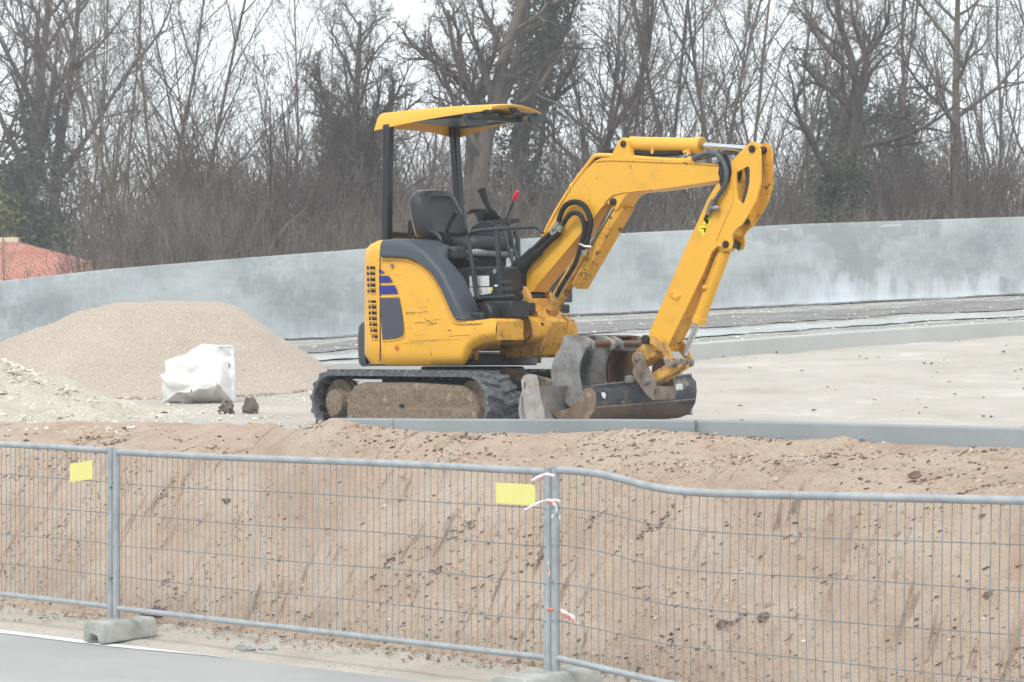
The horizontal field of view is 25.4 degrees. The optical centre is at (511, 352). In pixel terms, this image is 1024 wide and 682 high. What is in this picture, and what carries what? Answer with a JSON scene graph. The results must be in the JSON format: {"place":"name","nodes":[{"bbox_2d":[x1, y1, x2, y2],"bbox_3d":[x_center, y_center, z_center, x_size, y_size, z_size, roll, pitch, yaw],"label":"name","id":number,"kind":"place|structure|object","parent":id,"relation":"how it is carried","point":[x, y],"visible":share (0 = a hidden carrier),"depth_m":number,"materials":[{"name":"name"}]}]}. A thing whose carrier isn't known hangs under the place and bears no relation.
{"place":"outdoors","nodes":[
{"label":"outdoors","id":0,"kind":"place"},
{"bbox_2d":[0,633,425,681],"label":"road","id":1,"kind":"structure","parent":0,"point":[28,659],"depth_m":13.26,"materials":[{"name":"asphalt"}]},
{"bbox_2d":[0,630,228,657],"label":"road edge line","id":2,"kind":"object","parent":1,"relation":"on","point":[67,639],"visible":0.96,"depth_m":14.42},
{"bbox_2d":[0,605,685,681],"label":"verge","id":3,"kind":"structure","parent":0,"point":[368,661],"depth_m":13.86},
{"bbox_2d":[84,616,156,643],"bbox_3d":[-2.490,1.760,14.470,0.198,0.135,0.460,0,0,39],"label":"concrete block","id":4,"kind":"object","parent":3,"relation":"on","point":[105,631],"depth_m":14.36,"materials":[{"name":"concrete"}]},
{"bbox_2d":[0,441,114,618],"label":"fence panel","id":5,"kind":"object","parent":4,"relation":"on","point":[66,448],"visible":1,"depth_m":14.78,"materials":[{"name":"metal"}]},
{"bbox_2d":[70,460,92,481],"bbox_3d":[-2.782,0.770,14.670,0.233,0.150,0.004,0,0,41],"label":"warning plate","id":6,"kind":"object","parent":5,"relation":"attached to","point":[80,471],"visible":1,"depth_m":14.66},
{"bbox_2d":[113,448,550,670],"bbox_3d":[-1.167,1.160,13.294,3.660,1.100,0.055,0,0,41],"label":"fence panel","id":7,"kind":"object","parent":4,"relation":"on","point":[545,657],"visible":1,"depth_m":13.17,"materials":[{"name":"metal"}]},
{"bbox_2d":[496,483,535,504],"bbox_3d":[0.019,0.763,12.229,0.282,0.112,0.007,0,0,41],"label":"warning plate","id":8,"kind":"object","parent":7,"relation":"attached to","point":[516,494],"visible":0.85,"depth_m":12.23,"materials":[{"name":"plastic"}]},
{"bbox_2d":[524,473,577,623],"bbox_3d":[0.181,1.045,12.051,0.317,0.816,0.138,0,0,34],"label":"barrier tape","id":9,"kind":"object","parent":7,"relation":"attached to","point":[565,613],"visible":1,"depth_m":12.02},
{"bbox_2d":[140,605,162,617],"bbox_3d":[-2.386,1.793,15.457,0.271,0.170,0.238,0,0,0],"label":"loose stone","id":10,"kind":"object","parent":3,"relation":"on","point":[156,608],"visible":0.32,"depth_m":15.39,"materials":[{"name":"stone"}]},
{"bbox_2d":[231,644,255,651],"bbox_3d":[-1.645,1.821,13.925,0.156,0.063,0.109,0,0,0],"label":"loose stone","id":11,"kind":"object","parent":3,"relation":"on","point":[241,648],"visible":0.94,"depth_m":13.89,"materials":[{"name":"stone"}]},
{"bbox_2d":[259,645,276,650],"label":"loose stone","id":12,"kind":"object","parent":3,"relation":"on","point":[270,647],"visible":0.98,"depth_m":13.95,"materials":[{"name":"stone"}]},
{"bbox_2d":[0,418,1023,681],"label":"dirt bank","id":13,"kind":"structure","parent":3,"relation":"on","point":[362,544],"depth_m":13.87,"materials":[{"name":"beige soil"}]},
{"bbox_2d":[222,498,230,503],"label":"soil clod","id":14,"kind":"object","parent":13,"relation":"on","point":[228,500],"visible":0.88,"depth_m":15.69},
{"bbox_2d":[2,433,986,624],"bbox_3d":[0.678,1.108,14.213,11.129,1.150,1.915,0,0,37],"label":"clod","id":15,"kind":"object","parent":13,"relation":"on","point":[686,459],"visible":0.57,"depth_m":13.93,"materials":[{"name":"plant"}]},
{"bbox_2d":[0,420,1023,681],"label":"soil crumbs","id":16,"kind":"object","parent":13,"relation":"on","point":[466,436],"visible":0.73,"depth_m":13.94,"materials":[{"name":"soil"}]},
{"bbox_2d":[4,428,1021,670],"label":"chalk pebbles","id":17,"kind":"object","parent":13,"relation":"on","point":[804,640],"visible":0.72,"depth_m":13.92,"materials":[{"name":"stone"}]},
{"bbox_2d":[716,619,728,628],"bbox_3d":[1.183,1.520,12.721,0.087,0.054,0.050,0,0,-10],"label":"soil clod","id":18,"kind":"object","parent":13,"relation":"on","point":[719,624],"visible":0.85,"depth_m":12.71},
{"bbox_2d":[757,612,770,622],"bbox_3d":[1.406,1.471,12.559,0.109,0.070,0.061,0,0,0],"label":"soil clod","id":19,"kind":"object","parent":13,"relation":"on","point":[760,618],"visible":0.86,"depth_m":12.54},
{"bbox_2d":[907,471,921,478],"bbox_3d":[2.292,0.702,12.891,0.097,0.062,0.054,0,0,0],"label":"soil clod","id":20,"kind":"object","parent":13,"relation":"on","point":[914,474],"visible":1,"depth_m":12.87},
{"bbox_2d":[982,590,992,599],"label":"soil clod","id":21,"kind":"object","parent":13,"relation":"on","point":[986,595],"visible":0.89,"depth_m":11.85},
{"bbox_2d":[0,532,1023,681],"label":"leaf litter","id":22,"kind":"object","parent":3,"relation":"on","point":[428,656],"visible":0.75,"depth_m":14.08,"materials":[{"name":"plant"}]},
{"bbox_2d":[491,664,600,681],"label":"concrete block","id":23,"kind":"object","parent":3,"relation":"on","point":[569,673],"depth_m":12.03,"materials":[{"name":"concrete"}]},
{"bbox_2d":[551,465,1023,681],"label":"fence panel","id":24,"kind":"object","parent":23,"relation":"on","point":[557,658],"visible":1,"depth_m":11.24,"materials":[{"name":"metal"}]},
{"bbox_2d":[0,0,1023,257],"label":"sky","id":25,"kind":"structure","parent":0,"point":[414,8],"materials":[{"name":"white"}]},
{"bbox_2d":[96,335,1023,428],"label":"site platform","id":26,"kind":"structure","parent":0,"point":[898,380],"depth_m":22.13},
{"bbox_2d":[0,358,310,430],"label":"limestone heap","id":27,"kind":"object","parent":26,"relation":"on","point":[29,395],"visible":0.82,"depth_m":19.35,"materials":[{"name":"gravel"}]},
{"bbox_2d":[4,391,311,432],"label":"loose pale stones","id":28,"kind":"object","parent":26,"relation":"on","point":[179,413],"visible":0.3,"depth_m":19.25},
{"bbox_2d":[0,301,358,398],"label":"gravel pile","id":29,"kind":"object","parent":26,"relation":"on","point":[121,349],"visible":0.62,"depth_m":23.50,"materials":[{"name":"gravel"}]},
{"bbox_2d":[159,344,236,402],"bbox_3d":[-3.002,0.206,21.673,0.744,0.575,0.666,0,0,0],"label":"bulk bag","id":30,"kind":"object","parent":26,"relation":"on","point":[204,373],"visible":1,"depth_m":21.53,"materials":[{"name":"fabric"}]},
{"bbox_2d":[173,422,244,424],"bbox_3d":[-1.727,0.582,17.031,0.991,0.032,3.409,0,0,-35],"label":"concrete apron","id":31,"kind":"object","parent":26,"relation":"on","point":[210,422],"visible":0.14,"depth_m":18.37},
{"bbox_2d":[217,402,234,413],"bbox_3d":[-2.518,0.502,19.982,0.149,0.141,0.155,0,0,-23],"label":"soil clod","id":32,"kind":"object","parent":26,"relation":"on","point":[226,408],"visible":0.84,"depth_m":19.93,"materials":[{"name":"soil"}]},
{"bbox_2d":[109,383,360,399],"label":"stray gravel","id":33,"kind":"structure","parent":26,"relation":"on","point":[243,395],"depth_m":22.58,"materials":[{"name":"gravel"}]},
{"bbox_2d":[242,396,258,413],"bbox_3d":[-2.308,0.496,20.019,0.143,0.219,0.144,0,0,-41],"label":"soil clod","id":34,"kind":"object","parent":26,"relation":"on","point":[250,406],"visible":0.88,"depth_m":19.98,"materials":[{"name":"soil"}]},
{"bbox_2d":[3,340,1023,441],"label":"scattered soil crumbs","id":35,"kind":"object","parent":26,"relation":"on","point":[124,428],"visible":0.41,"depth_m":19.64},
{"bbox_2d":[310,104,773,423],"bbox_3d":[0.279,-0.636,16.957,1.575,2.526,3.834,0,0,-43],"label":"mini excavator","id":36,"kind":"object","parent":26,"relation":"on","point":[449,297],"visible":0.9,"depth_m":16.80,"materials":[{"name":"yellow paint"}]},
{"bbox_2d":[551,335,616,406],"bbox_3d":[0.519,0.139,16.432,0.380,0.530,0.312,0,0,42],"label":"trenching bucket","id":37,"kind":"object","parent":36,"relation":"on","point":[579,361],"visible":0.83,"depth_m":16.37,"materials":[{"name":"grey metal"}]},
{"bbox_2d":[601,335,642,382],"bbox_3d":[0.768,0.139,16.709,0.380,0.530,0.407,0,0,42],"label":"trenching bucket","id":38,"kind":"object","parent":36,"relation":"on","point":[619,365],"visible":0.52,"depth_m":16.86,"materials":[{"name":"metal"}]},
{"bbox_2d":[321,320,1023,382],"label":"kerb","id":39,"kind":"structure","parent":26,"relation":"on","point":[778,344],"depth_m":28.19,"materials":[{"name":"concrete"}]},
{"bbox_2d":[329,418,1023,447],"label":"kerb","id":40,"kind":"structure","parent":26,"relation":"on","point":[966,436],"depth_m":14.80,"materials":[{"name":"concrete"}]},
{"bbox_2d":[393,418,696,431],"bbox_3d":[0.226,0.546,15.239,2.066,0.194,0.134,0,0,9],"label":"kerb joint","id":41,"kind":"object","parent":40,"relation":"on","point":[695,425],"visible":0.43,"depth_m":15.03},
{"bbox_2d":[285,295,1023,362],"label":"gravel lane","id":42,"kind":"structure","parent":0,"point":[627,316],"depth_m":32.17,"materials":[{"name":"gravel"}]},
{"bbox_2d":[0,217,1023,341],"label":"concrete wall","id":43,"kind":"structure","parent":42,"relation":"on","point":[316,294],"depth_m":36.27,"materials":[{"name":"concrete"}]},
{"bbox_2d":[283,293,1023,338],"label":"wall foot debris","id":44,"kind":"object","parent":42,"relation":"on","point":[728,307],"depth_m":35.98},
{"bbox_2d":[297,300,1023,352],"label":"dark gravel strip","id":45,"kind":"object","parent":42,"relation":"on","point":[756,318],"visible":0.41,"depth_m":32.78,"materials":[{"name":"gravel"}]},
{"bbox_2d":[312,311,1023,359],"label":"screed strip","id":46,"kind":"object","parent":42,"relation":"on","point":[745,330],"visible":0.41,"depth_m":30.29,"materials":[{"name":"concrete"}]},
{"bbox_2d":[312,297,1023,353],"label":"lane rubble","id":47,"kind":"object","parent":42,"relation":"on","point":[791,320],"visible":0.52,"depth_m":31.84,"materials":[{"name":"stone"}]},
{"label":"woodland floor","id":48,"kind":"structure","parent":0,"visible":0},
{"bbox_2d":[0,184,33,245],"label":"evergreen bush","id":49,"kind":"object","parent":48,"relation":"on","point":[4,223],"visible":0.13,"depth_m":67.92,"materials":[{"name":"green plant"}]},
{"bbox_2d":[0,139,65,250],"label":"evergreen tree","id":50,"kind":"object","parent":48,"relation":"on","point":[4,168],"visible":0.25,"depth_m":68.67,"materials":[{"name":"green plant"}]},
{"bbox_2d":[11,186,85,255],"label":"evergreen bush","id":51,"kind":"object","parent":48,"relation":"on","point":[42,244],"visible":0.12,"depth_m":68.58,"materials":[{"name":"green plant"}]},
{"bbox_2d":[0,238,104,280],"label":"tiled house","id":52,"kind":"structure","parent":48,"relation":"on","point":[30,253],"depth_m":59.94,"materials":[{"name":"red tile"}]},
{"bbox_2d":[0,0,113,196],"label":"bare tree","id":53,"kind":"object","parent":48,"relation":"on","point":[1,82],"visible":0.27,"depth_m":70.54,"materials":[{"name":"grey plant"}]},
{"bbox_2d":[0,0,154,240],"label":"bare tree","id":54,"kind":"object","parent":48,"relation":"on","point":[92,90],"visible":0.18,"depth_m":87.49,"materials":[{"name":"brown plant"}]},
{"bbox_2d":[0,0,201,255],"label":"ivy clad tree","id":55,"kind":"object","parent":48,"relation":"on","point":[35,130],"visible":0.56,"depth_m":68.82,"materials":[{"name":"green plant"}]},
{"bbox_2d":[64,0,176,263],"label":"bare tree","id":56,"kind":"object","parent":48,"relation":"on","point":[97,100],"visible":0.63,"depth_m":63.15,"materials":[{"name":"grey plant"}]},
{"bbox_2d":[0,0,253,266],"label":"bare tree","id":57,"kind":"object","parent":48,"relation":"on","point":[103,99],"visible":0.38,"depth_m":69.08,"materials":[{"name":"brown plant"}]},
{"bbox_2d":[71,99,190,257],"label":"bare tree","id":58,"kind":"object","parent":48,"relation":"on","point":[120,191],"visible":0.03,"depth_m":76.54,"materials":[{"name":"brown plant"}]},
{"bbox_2d":[0,0,371,265],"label":"bare tree","id":59,"kind":"object","parent":48,"relation":"on","point":[143,94],"visible":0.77,"depth_m":52.32,"materials":[{"name":"brown plant"}]},
{"bbox_2d":[66,60,82,70],"bbox_3d":[-9.711,-6.371,50.493,0.350,0.278,0.377,0,0,27],"label":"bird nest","id":60,"kind":"object","parent":59,"relation":"on","point":[73,65],"visible":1,"depth_m":50.44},
{"bbox_2d":[137,143,239,261],"bbox_3d":[-9.315,-2.144,63.895,4.106,7.503,3.979,0,0,-39],"label":"evergreen tree","id":61,"kind":"object","parent":48,"relation":"on","point":[170,180],"depth_m":63.70,"materials":[{"name":"green plant"}]},
{"bbox_2d":[102,0,286,208],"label":"bare tree","id":62,"kind":"object","parent":48,"relation":"on","point":[179,94],"visible":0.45,"depth_m":57.78,"materials":[{"name":"brown plant"}]},
{"bbox_2d":[158,152,249,240],"bbox_3d":[-8.343,-1.903,60.277,4.475,6.811,3.488,0,0,0],"label":"evergreen tree","id":63,"kind":"object","parent":48,"relation":"on","point":[201,189],"visible":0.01,"depth_m":59.90,"materials":[{"name":"green plant"}]},
{"bbox_2d":[108,0,368,257],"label":"bare tree","id":64,"kind":"object","parent":48,"relation":"on","point":[183,155],"visible":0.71,"depth_m":49.04,"materials":[{"name":"brown plant"}]},
{"bbox_2d":[232,45,339,193],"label":"bare tree","id":65,"kind":"object","parent":48,"relation":"on","point":[300,111],"visible":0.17,"depth_m":67.34,"materials":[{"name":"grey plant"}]},
{"bbox_2d":[199,0,392,228],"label":"bare tree","id":66,"kind":"object","parent":48,"relation":"on","point":[297,75],"visible":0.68,"depth_m":59.98,"materials":[{"name":"brown plant"}]},
{"bbox_2d":[195,3,465,255],"bbox_3d":[-4.136,-3.215,49.934,5.697,9.398,5.887,0,0,-21],"label":"bare tree","id":67,"kind":"object","parent":48,"relation":"on","point":[333,176],"visible":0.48,"depth_m":49.39,"materials":[{"name":"brown plant"}]},
{"bbox_2d":[256,0,410,170],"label":"bare tree","id":68,"kind":"object","parent":48,"relation":"on","point":[319,4],"visible":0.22,"depth_m":70.45,"materials":[{"name":"brown plant"}]},
{"bbox_2d":[300,93,413,233],"bbox_3d":[-4.138,-2.878,62.104,4.062,8.542,4.007,0,0,33],"label":"tree","id":69,"kind":"object","parent":48,"relation":"on","point":[351,146],"visible":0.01,"depth_m":61.72,"materials":[{"name":"green plant"}]},
{"bbox_2d":[290,0,426,190],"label":"bare tree","id":70,"kind":"object","parent":48,"relation":"on","point":[377,66],"visible":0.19,"depth_m":81.34,"materials":[{"name":"brown plant"}]},
{"bbox_2d":[296,0,446,248],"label":"bare tree","id":71,"kind":"object","parent":48,"relation":"on","point":[369,140],"visible":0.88,"depth_m":50.80,"materials":[{"name":"brown plant"}]},
{"bbox_2d":[304,16,500,219],"bbox_3d":[-2.286,-3.885,62.104,6.906,10.727,5.573,0,0,-7],"label":"bare tree","id":72,"kind":"object","parent":48,"relation":"on","point":[435,142],"visible":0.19,"depth_m":62.55,"materials":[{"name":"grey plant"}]},
{"bbox_2d":[420,133,465,183],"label":"bare tree","id":73,"kind":"object","parent":48,"relation":"on","point":[440,145],"visible":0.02,"depth_m":84.56,"materials":[{"name":"brown plant"}]},
{"bbox_2d":[407,0,549,183],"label":"bare tree","id":74,"kind":"object","parent":48,"relation":"on","point":[466,6],"visible":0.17,"depth_m":89.95,"materials":[{"name":"brown plant"}]},
{"bbox_2d":[0,193,962,280],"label":"brushwood","id":75,"kind":"object","parent":48,"relation":"on","point":[2,245],"visible":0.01,"depth_m":41.65,"materials":[{"name":"plant"}]},
{"bbox_2d":[388,0,585,227],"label":"bare tree","id":76,"kind":"object","parent":48,"relation":"on","point":[498,88],"visible":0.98,"depth_m":51.89,"materials":[{"name":"brown plant"}]},
{"bbox_2d":[0,74,1023,272],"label":"brushwood","id":77,"kind":"object","parent":48,"relation":"on","point":[784,200],"visible":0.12,"depth_m":51.63,"materials":[{"name":"plant"}]},
{"bbox_2d":[0,129,1023,277],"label":"brushwood","id":78,"kind":"object","parent":48,"relation":"on","point":[213,233],"visible":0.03,"depth_m":42.46,"materials":[{"name":"plant"}]},
{"bbox_2d":[0,127,1023,263],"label":"brushwood","id":79,"kind":"object","parent":48,"relation":"on","point":[70,239],"depth_m":74.29,"materials":[{"name":"plant"}]},
{"bbox_2d":[494,149,577,237],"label":"evergreen tree","id":80,"kind":"object","parent":48,"relation":"on","point":[532,199],"visible":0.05,"depth_m":53.69,"materials":[{"name":"green plant"}]},
{"bbox_2d":[501,0,618,191],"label":"bare tree","id":81,"kind":"object","parent":48,"relation":"on","point":[571,107],"visible":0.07,"depth_m":75.29,"materials":[{"name":"brown plant"}]},
{"bbox_2d":[445,26,688,236],"bbox_3d":[1.190,-2.754,50.052,5.127,8.458,5.298,0,0,-17],"label":"bare tree","id":82,"kind":"object","parent":48,"relation":"on","point":[558,182],"visible":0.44,"depth_m":49.22,"materials":[{"name":"brown plant"}]},
{"bbox_2d":[467,0,689,232],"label":"tree","id":83,"kind":"object","parent":48,"relation":"on","point":[552,12],"visible":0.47,"depth_m":54.36,"materials":[{"name":"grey plant"}]},
{"bbox_2d":[415,0,741,223],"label":"bare tree","id":84,"kind":"object","parent":48,"relation":"on","point":[618,48],"visible":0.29,"depth_m":60.58,"materials":[{"name":"brown plant"}]},
{"bbox_2d":[531,0,734,217],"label":"bare tree","id":85,"kind":"object","parent":48,"relation":"on","point":[624,84],"visible":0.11,"depth_m":71.40,"materials":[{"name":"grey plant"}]},
{"bbox_2d":[558,0,730,193],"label":"bare tree","id":86,"kind":"object","parent":48,"relation":"on","point":[645,75],"visible":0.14,"depth_m":85.56,"materials":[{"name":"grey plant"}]},
{"bbox_2d":[506,0,838,232],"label":"bare tree","id":87,"kind":"object","parent":48,"relation":"on","point":[678,89],"visible":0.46,"depth_m":55.65,"materials":[{"name":"brown plant"}]},
{"bbox_2d":[611,46,759,213],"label":"bare tree","id":88,"kind":"object","parent":48,"relation":"on","point":[690,100],"visible":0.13,"depth_m":72.66,"materials":[{"name":"brown plant"}]},
{"bbox_2d":[536,0,848,224],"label":"bare tree","id":89,"kind":"object","parent":48,"relation":"on","point":[702,120],"visible":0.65,"depth_m":53.57,"materials":[{"name":"brown plant"}]},
{"bbox_2d":[665,0,772,224],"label":"bare tree","id":90,"kind":"object","parent":48,"relation":"on","point":[711,70],"visible":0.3,"depth_m":62.42,"materials":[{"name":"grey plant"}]},
{"bbox_2d":[708,112,808,215],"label":"bare tree","id":91,"kind":"object","parent":48,"relation":"on","point":[785,154],"depth_m":80.11,"materials":[{"name":"brown plant"}]},
{"bbox_2d":[666,0,899,201],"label":"bare tree","id":92,"kind":"object","parent":48,"relation":"on","point":[807,98],"visible":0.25,"depth_m":62.02,"materials":[{"name":"brown plant"}]},
{"bbox_2d":[750,80,837,206],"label":"bare tree","id":93,"kind":"object","parent":48,"relation":"on","point":[786,136],"visible":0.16,"depth_m":76.34,"materials":[{"name":"brown plant"}]},
{"bbox_2d":[774,88,819,214],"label":"bare tree","id":94,"kind":"object","parent":48,"relation":"on","point":[794,132],"visible":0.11,"depth_m":79.08,"materials":[{"name":"brown plant"}]},
{"bbox_2d":[696,0,954,214],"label":"bare tree","id":95,"kind":"object","parent":48,"relation":"on","point":[815,40],"visible":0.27,"depth_m":60.61,"materials":[{"name":"brown plant"}]},
{"bbox_2d":[776,49,914,221],"bbox_3d":[8.681,-3.146,60.220,4.958,9.584,4.687,0,0,0],"label":"evergreen tree","id":96,"kind":"object","parent":48,"relation":"on","point":[865,103],"visible":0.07,"depth_m":59.70,"materials":[{"name":"green plant"}]},
{"bbox_2d":[787,20,905,189],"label":"bare tree","id":97,"kind":"object","parent":48,"relation":"on","point":[817,86],"visible":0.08,"depth_m":89.28,"materials":[{"name":"brown plant"}]},
{"bbox_2d":[761,0,1002,223],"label":"bare tree","id":98,"kind":"object","parent":48,"relation":"on","point":[834,190],"visible":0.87,"depth_m":49.88,"materials":[{"name":"brown plant"}]},
{"bbox_2d":[811,0,953,198],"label":"bare tree","id":99,"kind":"object","parent":48,"relation":"on","point":[886,74],"visible":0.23,"depth_m":65.85,"materials":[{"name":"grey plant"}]},
{"bbox_2d":[866,72,945,218],"bbox_3d":[10.548,-3.015,62.104,4.066,9.198,4.455,0,0,0],"label":"evergreen tree","id":100,"kind":"object","parent":48,"relation":"on","point":[914,115],"visible":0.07,"depth_m":61.71,"materials":[{"name":"green plant"}]},
{"bbox_2d":[799,0,1023,205],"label":"bare tree","id":101,"kind":"object","parent":48,"relation":"on","point":[903,84],"visible":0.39,"depth_m":57.73,"materials":[{"name":"brown plant"}]},
{"bbox_2d":[802,0,1023,221],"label":"bare tree","id":102,"kind":"object","parent":48,"relation":"on","point":[901,188],"visible":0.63,"depth_m":49.45,"materials":[{"name":"brown plant"}]},
{"bbox_2d":[864,123,961,185],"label":"bare tree","id":103,"kind":"object","parent":48,"relation":"on","point":[924,138],"visible":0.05,"depth_m":91.43,"materials":[{"name":"brown plant"}]},
{"bbox_2d":[873,103,972,191],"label":"bare tree","id":104,"kind":"object","parent":48,"relation":"on","point":[932,142],"visible":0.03,"depth_m":88.31,"materials":[{"name":"brown plant"}]},
{"bbox_2d":[841,0,1023,217],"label":"bare tree","id":105,"kind":"object","parent":48,"relation":"on","point":[955,46],"visible":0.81,"depth_m":53.95,"materials":[{"name":"brown plant"}]},
{"bbox_2d":[900,0,1023,217],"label":"bare tree","id":106,"kind":"object","parent":48,"relation":"on","point":[996,61],"visible":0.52,"depth_m":57.22,"materials":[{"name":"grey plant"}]},
{"bbox_2d":[907,142,1022,218],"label":"evergreen tree","id":107,"kind":"object","parent":48,"relation":"on","point":[979,183],"visible":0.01,"depth_m":57.90,"materials":[{"name":"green plant"}]},
{"bbox_2d":[921,1,1023,205],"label":"bare tree","id":108,"kind":"object","parent":48,"relation":"on","point":[981,108],"visible":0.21,"depth_m":75.03,"materials":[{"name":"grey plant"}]},
{"bbox_2d":[958,0,1023,216],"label":"bare tree","id":109,"kind":"object","parent":48,"relation":"on","point":[1021,14],"visible":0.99,"depth_m":51.38,"materials":[{"name":"brown plant"}]}
]}

